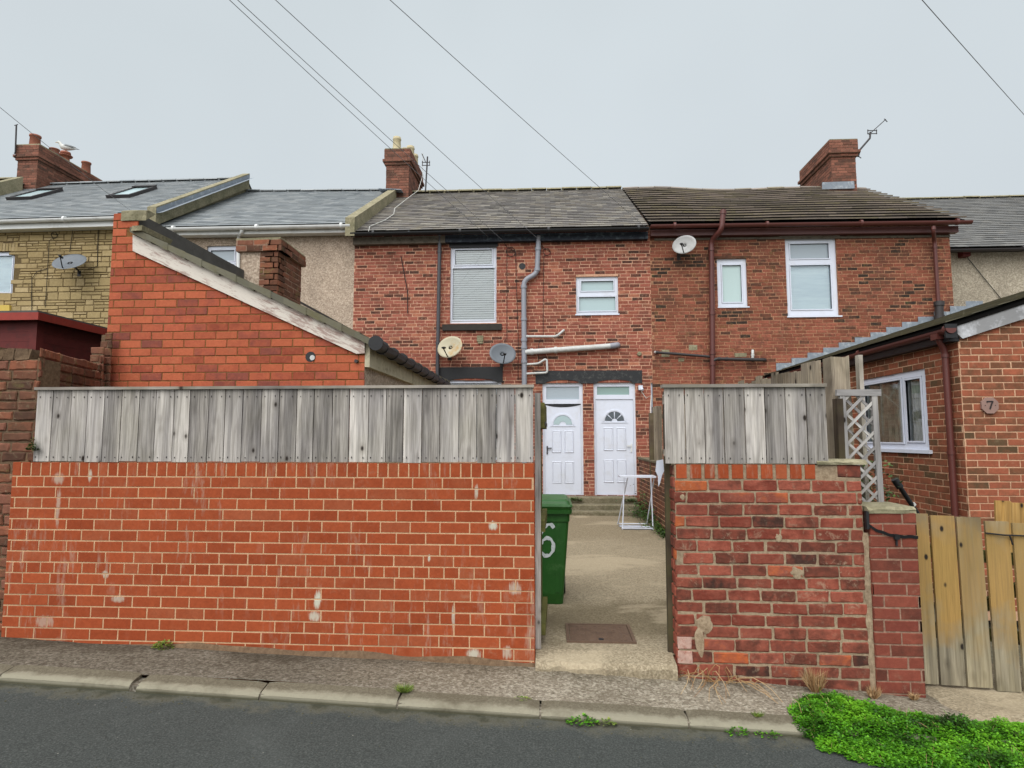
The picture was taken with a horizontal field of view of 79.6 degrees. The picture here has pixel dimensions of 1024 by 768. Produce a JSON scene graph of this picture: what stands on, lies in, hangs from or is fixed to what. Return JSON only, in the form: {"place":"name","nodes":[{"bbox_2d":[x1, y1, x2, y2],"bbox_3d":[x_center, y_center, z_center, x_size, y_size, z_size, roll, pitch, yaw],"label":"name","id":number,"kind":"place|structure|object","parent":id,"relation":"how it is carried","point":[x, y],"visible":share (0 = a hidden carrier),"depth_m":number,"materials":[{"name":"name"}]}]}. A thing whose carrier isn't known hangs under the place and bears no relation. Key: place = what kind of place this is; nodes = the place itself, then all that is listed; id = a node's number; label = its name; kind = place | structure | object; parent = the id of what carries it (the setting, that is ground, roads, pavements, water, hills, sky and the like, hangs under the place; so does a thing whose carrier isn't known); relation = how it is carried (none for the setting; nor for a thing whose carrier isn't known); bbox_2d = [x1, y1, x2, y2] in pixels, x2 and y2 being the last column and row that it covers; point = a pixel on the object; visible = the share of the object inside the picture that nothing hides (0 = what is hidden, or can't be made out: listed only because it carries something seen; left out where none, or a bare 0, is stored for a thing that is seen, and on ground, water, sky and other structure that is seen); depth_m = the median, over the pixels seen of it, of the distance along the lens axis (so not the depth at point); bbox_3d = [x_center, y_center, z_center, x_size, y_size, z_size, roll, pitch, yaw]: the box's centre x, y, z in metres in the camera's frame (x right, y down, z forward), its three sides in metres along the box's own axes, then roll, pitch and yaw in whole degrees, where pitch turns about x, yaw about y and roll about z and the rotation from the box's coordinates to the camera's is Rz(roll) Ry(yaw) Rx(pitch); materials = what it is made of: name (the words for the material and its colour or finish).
{"place":"outdoors","nodes":[
{"label":"outdoors","id":0,"kind":"place"},
{"bbox_2d":[0,683,898,767],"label":"road","id":1,"kind":"structure","parent":0,"point":[36,731],"depth_m":3.47,"materials":[{"name":"grey asphalt"}]},
{"bbox_2d":[565,712,598,725],"bbox_3d":[0.428,2.038,3.748,0.211,0.058,0.134,0,-5,4],"label":"weed","id":2,"kind":"object","parent":1,"relation":"on","point":[586,721],"visible":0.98,"depth_m":3.73,"materials":[{"name":"green plant"}]},
{"bbox_2d":[598,717,616,725],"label":"weed","id":3,"kind":"object","parent":1,"relation":"on","point":[608,718],"visible":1,"depth_m":3.73,"materials":[{"name":"green plant"}]},
{"bbox_2d":[724,726,748,735],"bbox_3d":[1.351,2.072,3.690,0.156,0.042,0.115,0,-5,4],"label":"weed","id":4,"kind":"object","parent":1,"relation":"on","point":[733,728],"visible":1,"depth_m":3.68,"materials":[{"name":"green plant"}]},
{"bbox_2d":[754,730,779,737],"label":"weed","id":5,"kind":"object","parent":1,"relation":"on","point":[762,736],"visible":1,"depth_m":3.67,"materials":[{"name":"green plant"}]},
{"bbox_2d":[4,651,959,767],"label":"grit","id":6,"kind":"object","parent":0,"point":[417,711],"visible":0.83,"depth_m":3.83,"materials":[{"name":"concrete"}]},
{"bbox_2d":[0,633,1023,729],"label":"pavement","id":7,"kind":"structure","parent":0,"point":[437,677],"depth_m":4.24,"materials":[{"name":"grey concrete"}]},
{"bbox_2d":[151,639,174,649],"bbox_3d":[-2.623,1.954,4.620,0.181,0.067,0.127,0,-5,4],"label":"weed","id":8,"kind":"object","parent":7,"relation":"on","point":[155,645],"visible":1,"depth_m":4.62,"materials":[{"name":"green plant"}]},
{"bbox_2d":[678,664,780,703],"bbox_3d":[1.469,2.027,4.167,0.717,0.159,0.383,0,-5,4],"label":"dead bramble","id":9,"kind":"object","parent":7,"relation":"on","point":[715,681],"visible":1,"depth_m":4.22,"materials":[{"name":"brown dry woody plant stems"}]},
{"bbox_2d":[800,665,827,692],"bbox_3d":[2.106,2.049,4.274,0.214,0.179,0.126,0,-5,4],"label":"dry grass tuft","id":10,"kind":"object","parent":7,"relation":"on","point":[813,683],"visible":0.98,"depth_m":4.26,"materials":[{"name":"beige plant"}]},
{"bbox_2d":[823,355,854,458],"bbox_3d":[2.627,1.000,4.874,0.158,2.458,0.154,0,-5,4],"label":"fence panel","id":11,"kind":"object","parent":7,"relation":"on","point":[836,372],"visible":0.21,"depth_m":4.90,"materials":[{"name":"beige wood"}]},
{"bbox_2d":[832,398,845,458],"bbox_3d":[2.520,1.111,4.668,0.050,2.004,0.072,0,-5,4],"label":"fence post","id":12,"kind":"object","parent":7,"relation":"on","point":[838,424],"visible":0.36,"depth_m":4.71,"materials":[{"name":"wood"}]},
{"bbox_2d":[863,683,884,698],"bbox_3d":[2.478,2.103,4.206,0.145,0.096,0.089,0,-5,4],"label":"dry grass tuft","id":13,"kind":"object","parent":7,"relation":"on","point":[873,694],"visible":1,"depth_m":4.20,"materials":[{"name":"beige plant"}]},
{"bbox_2d":[786,689,1023,767],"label":"ground cover","id":14,"kind":"object","parent":7,"relation":"on","point":[884,746],"visible":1,"depth_m":3.64,"materials":[{"name":"green plant"}]},
{"bbox_2d":[908,692,920,700],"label":"dry grass tuft","id":15,"kind":"object","parent":7,"relation":"on","point":[915,697],"visible":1,"depth_m":4.21,"materials":[{"name":"beige plant"}]},
{"bbox_2d":[0,0,1023,197],"label":"sky","id":16,"kind":"structure","parent":0,"point":[712,94],"materials":[{"name":"grey"}]},
{"bbox_2d":[142,603,1021,712],"bbox_3d":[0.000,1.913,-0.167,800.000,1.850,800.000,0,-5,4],"label":"ground","id":17,"kind":"structure","parent":0,"point":[989,623],"depth_m":6.09,"materials":[{"name":"grey concrete"}]},
{"bbox_2d":[0,133,101,223],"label":"terraced house","id":18,"kind":"structure","parent":17,"relation":"on","point":[39,165],"depth_m":18.97,"materials":[{"name":"brick"}]},
{"bbox_2d":[14,124,17,156],"bbox_3d":[-15.198,-7.456,18.811,0.161,1.046,0.044,0,-5,4],"label":"tv aerial","id":19,"kind":"object","parent":18,"relation":"attached to","point":[15,138],"visible":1,"depth_m":18.81,"materials":[{"name":"metal"}]},
{"bbox_2d":[55,141,78,150],"bbox_3d":[-14.573,-7.789,20.113,0.686,0.304,0.218,2,-5,-19],"label":"gull","id":20,"kind":"object","parent":18,"relation":"on","point":[66,147],"visible":1,"depth_m":20.05,"materials":[{"name":"white"}]},
{"bbox_2d":[0,333,112,632],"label":"boundary wall","id":21,"kind":"structure","parent":17,"relation":"on","point":[24,373],"depth_m":5.00,"materials":[{"name":"brick"}]},
{"bbox_2d":[23,437,38,450],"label":"weed","id":22,"kind":"object","parent":21,"relation":"attached to","point":[30,448],"visible":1,"depth_m":4.81,"materials":[{"name":"green plant"}]},
{"bbox_2d":[0,310,106,369],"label":"shed","id":23,"kind":"structure","parent":21,"relation":"on","point":[38,330],"depth_m":7.60,"materials":[{"name":"red wood"}]},
{"bbox_2d":[0,173,252,326],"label":"terraced house","id":24,"kind":"structure","parent":17,"relation":"on","point":[34,243],"depth_m":14.87,"materials":[{"name":"stone"}]},
{"bbox_2d":[0,305,11,310],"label":"alarm box","id":25,"kind":"object","parent":24,"relation":"attached to","point":[5,307],"visible":0.64,"depth_m":14.74,"materials":[{"name":"yellow plastic"}]},
{"bbox_2d":[0,252,14,292],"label":"window","id":26,"kind":"structure","parent":24,"relation":"in","point":[6,260],"depth_m":15.01,"materials":[{"name":"white plastic"}]},
{"bbox_2d":[52,254,86,275],"bbox_3d":[-10.367,-2.861,14.394,0.614,0.491,0.598,-4,-7,41],"label":"satellite dish","id":27,"kind":"object","parent":24,"relation":"attached to","point":[68,261],"visible":1,"depth_m":14.43,"materials":[{"name":"grey metal"}]},
{"bbox_2d":[1,462,535,693],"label":"garden wall","id":28,"kind":"structure","parent":17,"relation":"on","point":[430,562],"depth_m":4.67,"materials":[{"name":"brick"}]},
{"bbox_2d":[33,384,533,462],"bbox_3d":[-1.815,0.312,4.782,3.972,0.590,0.095,0,-5,4],"label":"board fence","id":29,"kind":"object","parent":28,"relation":"on","point":[455,423],"visible":1,"depth_m":4.75,"materials":[{"name":"wood"}]},
{"bbox_2d":[535,393,547,648],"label":"open gate","id":30,"kind":"structure","parent":28,"relation":"attached to","point":[541,606],"depth_m":4.73,"materials":[{"name":"grey wood"}]},
{"bbox_2d":[107,210,450,462],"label":"outbuilding","id":31,"kind":"structure","parent":17,"relation":"on","point":[182,311],"depth_m":6.29,"materials":[{"name":"brick"}]},
{"bbox_2d":[160,188,402,328],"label":"terraced house","id":32,"kind":"structure","parent":17,"relation":"on","point":[310,224],"depth_m":14.48,"materials":[{"name":"grey stone"}]},
{"bbox_2d":[0,107,126,207],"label":"overhead cable","id":33,"kind":"object","parent":32,"relation":"attached to","point":[55,152],"visible":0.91,"depth_m":11.01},
{"bbox_2d":[208,246,236,265],"bbox_3d":[-6.888,-2.608,14.628,0.741,1.353,0.096,0,-5,4],"label":"window","id":34,"kind":"structure","parent":32,"relation":"in","point":[228,253],"depth_m":14.65,"materials":[{"name":"white plastic"}]},
{"bbox_2d":[345,136,652,515],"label":"terraced house","id":35,"kind":"structure","parent":17,"relation":"on","point":[561,305],"depth_m":14.01,"materials":[{"name":"brick"}]},
{"bbox_2d":[230,0,487,236],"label":"overhead cable","id":36,"kind":"object","parent":35,"relation":"attached to","point":[345,107],"visible":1,"depth_m":8.88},
{"bbox_2d":[238,0,500,238],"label":"overhead cable","id":37,"kind":"object","parent":35,"relation":"attached to","point":[356,108],"visible":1,"depth_m":8.87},
{"bbox_2d":[276,0,537,238],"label":"overhead cable","id":38,"kind":"object","parent":35,"relation":"attached to","point":[392,107],"visible":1,"depth_m":8.79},
{"bbox_2d":[422,154,429,191],"bbox_3d":[-2.516,-6.165,17.898,0.257,1.151,0.044,0,-5,4],"label":"tv aerial","id":39,"kind":"object","parent":35,"relation":"attached to","point":[426,162],"visible":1,"depth_m":17.90,"materials":[{"name":"metal"}]},
{"bbox_2d":[438,336,461,359],"bbox_3d":[-1.430,-0.824,13.734,0.476,0.510,0.576,2,-6,-25],"label":"satellite dish","id":40,"kind":"object","parent":35,"relation":"attached to","point":[450,347],"visible":1,"depth_m":13.72,"materials":[{"name":"beige metal"}]},
{"bbox_2d":[442,247,501,330],"bbox_3d":[-0.909,-2.206,14.161,1.369,1.995,0.204,0,-5,4],"label":"window","id":41,"kind":"structure","parent":35,"relation":"in","point":[473,270],"depth_m":14.22,"materials":[{"name":"white plastic"}]},
{"bbox_2d":[450,380,501,460],"bbox_3d":[-0.916,0.821,13.951,1.377,1.830,0.096,0,-5,4],"label":"window","id":42,"kind":"structure","parent":35,"relation":"in","point":[453,382],"depth_m":14.01,"materials":[{"name":"white plastic"}]},
{"bbox_2d":[489,343,515,366],"bbox_3d":[-0.196,-0.668,13.624,0.466,0.500,0.556,-3,-6,31],"label":"satellite dish","id":43,"kind":"object","parent":35,"relation":"attached to","point":[502,354],"visible":1,"depth_m":13.63,"materials":[{"name":"grey metal"}]},
{"bbox_2d":[390,0,644,226],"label":"overhead cable","id":44,"kind":"object","parent":35,"relation":"attached to","point":[502,101],"visible":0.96,"depth_m":8.65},
{"bbox_2d":[542,382,583,494],"bbox_3d":[1.141,1.224,13.774,0.902,2.522,0.085,0,-5,4],"label":"door","id":45,"kind":"structure","parent":35,"relation":"in","point":[563,473],"depth_m":13.77,"materials":[{"name":"white plastic"}]},
{"bbox_2d":[575,277,619,314],"bbox_3d":[1.933,-1.997,13.978,0.989,0.895,0.130,0,-5,4],"label":"window","id":46,"kind":"structure","parent":35,"relation":"in","point":[594,295],"depth_m":14.00,"materials":[{"name":"white plastic"}]},
{"bbox_2d":[593,382,636,494],"bbox_3d":[2.292,1.217,13.702,0.927,2.509,0.085,0,-5,4],"label":"door","id":47,"kind":"structure","parent":35,"relation":"in","point":[614,415],"depth_m":13.70,"materials":[{"name":"white plastic"}]},
{"bbox_2d":[651,383,652,412],"bbox_3d":[3.507,0.558,13.683,0.831,1.161,0.074,0,-5,4],"label":"window","id":48,"kind":"structure","parent":35,"relation":"in","point":[651,383],"depth_m":13.70,"materials":[{"name":"white plastic"}]},
{"bbox_2d":[0,664,1023,744],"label":"kerb","id":49,"kind":"structure","parent":17,"relation":"on","point":[555,710],"depth_m":3.89,"materials":[{"name":"concrete"}]},
{"bbox_2d":[394,682,414,692],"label":"weed","id":50,"kind":"object","parent":49,"relation":"on","point":[401,689],"visible":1,"depth_m":3.97,"materials":[{"name":"green plant"}]},
{"bbox_2d":[751,710,764,716],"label":"weed","id":51,"kind":"object","parent":49,"relation":"on","point":[758,715],"visible":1,"depth_m":3.80,"materials":[{"name":"green plant"}]},
{"bbox_2d":[669,464,875,711],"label":"garden wall","id":52,"kind":"structure","parent":17,"relation":"on","point":[771,574],"depth_m":4.43,"materials":[{"name":"brick"}]},
{"bbox_2d":[655,459,663,486],"bbox_3d":[1.154,0.695,4.801,0.065,0.210,0.012,0,-5,4],"label":"rag","id":53,"kind":"object","parent":52,"relation":"attached to","point":[659,470],"visible":0.96,"depth_m":4.80,"materials":[{"name":"white fabric"}]},
{"bbox_2d":[663,391,674,652],"bbox_3d":[1.188,1.058,4.660,0.050,2.006,0.050,0,-5,4],"label":"gate post","id":54,"kind":"object","parent":52,"relation":"attached to","point":[669,569],"visible":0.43,"depth_m":4.62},
{"bbox_2d":[660,383,827,463],"bbox_3d":[1.717,0.295,4.560,1.189,0.586,0.095,0,-5,4],"label":"board fence","id":55,"kind":"object","parent":52,"relation":"on","point":[779,423],"visible":1,"depth_m":4.54,"materials":[{"name":"wood"}]},
{"bbox_2d":[817,459,866,464],"bbox_3d":[2.404,0.579,4.587,0.352,0.036,0.277,0,-5,4],"label":"coping stone","id":56,"kind":"object","parent":52,"relation":"on","point":[846,462],"visible":0.91,"depth_m":4.46,"materials":[{"name":"beige stone"}]},
{"bbox_2d":[622,139,972,459],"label":"terraced house","id":57,"kind":"structure","parent":17,"relation":"on","point":[752,285],"depth_m":13.70,"materials":[{"name":"brick"}]},
{"bbox_2d":[672,235,695,259],"bbox_3d":[3.723,-3.061,13.595,0.429,0.479,0.553,3,-6,-27],"label":"satellite dish","id":58,"kind":"object","parent":57,"relation":"attached to","point":[684,244],"visible":1,"depth_m":13.59,"materials":[{"name":"white metal"}]},
{"bbox_2d":[717,259,746,306],"bbox_3d":[4.940,-2.268,13.840,0.654,1.102,0.074,0,-5,4],"label":"window","id":59,"kind":"structure","parent":57,"relation":"in","point":[731,273],"depth_m":13.84,"materials":[{"name":"white plastic"}]},
{"bbox_2d":[785,239,842,317],"bbox_3d":[6.689,-2.373,13.717,1.181,1.812,0.162,0,-5,4],"label":"window","id":60,"kind":"structure","parent":57,"relation":"in","point":[811,277],"depth_m":13.76,"materials":[{"name":"white plastic"}]},
{"bbox_2d":[857,119,887,157],"bbox_3d":[10.063,-6.858,17.164,0.878,1.140,0.052,0,-5,4],"label":"tv aerial","id":61,"kind":"object","parent":57,"relation":"attached to","point":[869,138],"visible":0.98,"depth_m":17.16,"materials":[{"name":"metal"}]},
{"bbox_2d":[755,291,1023,620],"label":"outbuilding","id":62,"kind":"structure","parent":17,"relation":"on","point":[950,445],"depth_m":7.13,"materials":[{"name":"brick"}]},
{"bbox_2d":[864,369,928,449],"bbox_3d":[5.266,0.384,8.413,0.122,1.022,1.608,0,-5,4],"label":"window","id":63,"kind":"structure","parent":62,"relation":"in","point":[902,402],"depth_m":8.19,"materials":[{"name":"white plastic"}]},
{"bbox_2d":[980,397,998,413],"bbox_3d":[5.388,0.242,6.931,0.181,0.181,0.028,0,-5,4],"label":"house number plaque","id":64,"kind":"object","parent":62,"relation":"attached to","point":[989,405],"visible":1,"depth_m":6.92,"materials":[{"name":"stone"}]},
{"bbox_2d":[862,502,925,697],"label":"gate pier","id":65,"kind":"structure","parent":17,"relation":"on","point":[897,626],"depth_m":4.34,"materials":[{"name":"brick"}]},
{"bbox_2d":[835,389,883,501],"bbox_3d":[2.719,0.501,4.791,0.337,0.919,0.035,0,-5,4],"label":"trellis","id":66,"kind":"object","parent":65,"relation":"on","point":[874,450],"visible":0.63,"depth_m":4.79,"materials":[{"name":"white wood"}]},
{"bbox_2d":[864,511,917,545],"bbox_3d":[2.702,1.027,4.369,0.353,0.242,0.033,-1,-5,8],"label":"strap","id":67,"kind":"object","parent":65,"relation":"attached to","point":[896,537],"visible":1,"depth_m":4.37,"materials":[{"name":"black paint"}]},
{"bbox_2d":[891,477,919,512],"bbox_3d":[3.401,1.000,5.276,0.322,0.397,0.076,2,-5,-20],"label":"pole","id":68,"kind":"object","parent":17,"relation":"on","point":[897,485],"visible":0.69,"depth_m":5.25,"materials":[{"name":"black paint"}]},
{"bbox_2d":[994,500,1023,551],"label":"timber fence","id":69,"kind":"object","parent":17,"relation":"on","point":[1009,511],"visible":0.35,"depth_m":5.35,"materials":[{"name":"brown wood"}]},
{"bbox_2d":[535,515,674,654],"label":"yard","id":70,"kind":"structure","parent":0,"point":[615,573],"depth_m":6.65,"materials":[{"name":"concrete"}]},
{"bbox_2d":[542,494,572,603],"bbox_3d":[0.290,1.635,6.168,0.620,0.997,0.726,0,-5,4],"label":"wheelie bin","id":71,"kind":"object","parent":70,"relation":"on","point":[558,507],"visible":0.46,"depth_m":5.88,"materials":[{"name":"green plastic"}]},
{"bbox_2d":[565,623,636,643],"bbox_3d":[0.711,2.037,5.001,0.540,0.036,0.463,0,-5,4],"label":"manhole cover","id":72,"kind":"object","parent":70,"relation":"on","point":[599,633],"visible":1,"depth_m":4.97,"materials":[{"name":"metal"}]},
{"bbox_2d":[617,475,655,529],"bbox_3d":[2.204,2.083,10.903,0.623,0.924,0.591,0,-5,4],"label":"folding airer","id":73,"kind":"object","parent":70,"relation":"on","point":[631,527],"visible":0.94,"depth_m":10.77,"materials":[{"name":"white plastic"}]},
{"bbox_2d":[616,480,664,537],"bbox_3d":[2.341,2.201,11.035,0.631,0.777,3.283,0,-5,4],"label":"ivy plant","id":74,"kind":"object","parent":70,"relation":"on","point":[658,525],"visible":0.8,"depth_m":11.48,"materials":[{"name":"green plant"}]},
{"bbox_2d":[638,457,673,528],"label":"yard wall","id":75,"kind":"structure","parent":70,"relation":"on","point":[658,498],"depth_m":11.63,"materials":[{"name":"brick"}]},
{"bbox_2d":[649,360,821,512],"bbox_3d":[2.648,1.174,8.530,0.150,2.147,7.110,0,-5,2],"label":"boundary fence","id":76,"kind":"object","parent":75,"relation":"on","point":[809,373],"visible":0.22,"depth_m":6.51,"materials":[{"name":"grey wood"}]},
{"bbox_2d":[535,649,677,680],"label":"path","id":77,"kind":"structure","parent":0,"point":[645,665],"depth_m":4.42,"materials":[{"name":"concrete"}]},
{"bbox_2d":[850,195,1023,325],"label":"terraced house","id":78,"kind":"structure","parent":0,"point":[987,253],"depth_m":15.15,"materials":[{"name":"grey stone"}]},
{"bbox_2d":[922,0,1023,114],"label":"overhead cable","id":79,"kind":"object","parent":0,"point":[970,54],"visible":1,"depth_m":7.52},
{"bbox_2d":[925,659,1023,722],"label":"driveway","id":80,"kind":"structure","parent":0,"point":[980,704],"depth_m":4.23,"materials":[{"name":"concrete"}]},
{"bbox_2d":[855,355,869,501],"bbox_3d":[2.878,0.898,5.000,0.033,2.282,0.060,0,-5,4],"label":"fence batten","id":81,"kind":"object","parent":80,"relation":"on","point":[860,385],"visible":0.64,"depth_m":5.04,"materials":[{"name":"grey wood"}]},
{"bbox_2d":[861,459,902,503],"bbox_3d":[2.946,1.369,4.979,0.454,1.541,0.576,0,-5,4],"label":"shrub","id":82,"kind":"object","parent":80,"relation":"on","point":[886,494],"visible":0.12,"depth_m":4.91,"materials":[{"name":"green plant"}]},
{"bbox_2d":[916,513,1023,691],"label":"paling gate","id":83,"kind":"structure","parent":80,"relation":"on","point":[953,626],"depth_m":4.50,"materials":[{"name":"yellow wood"}]}
]}

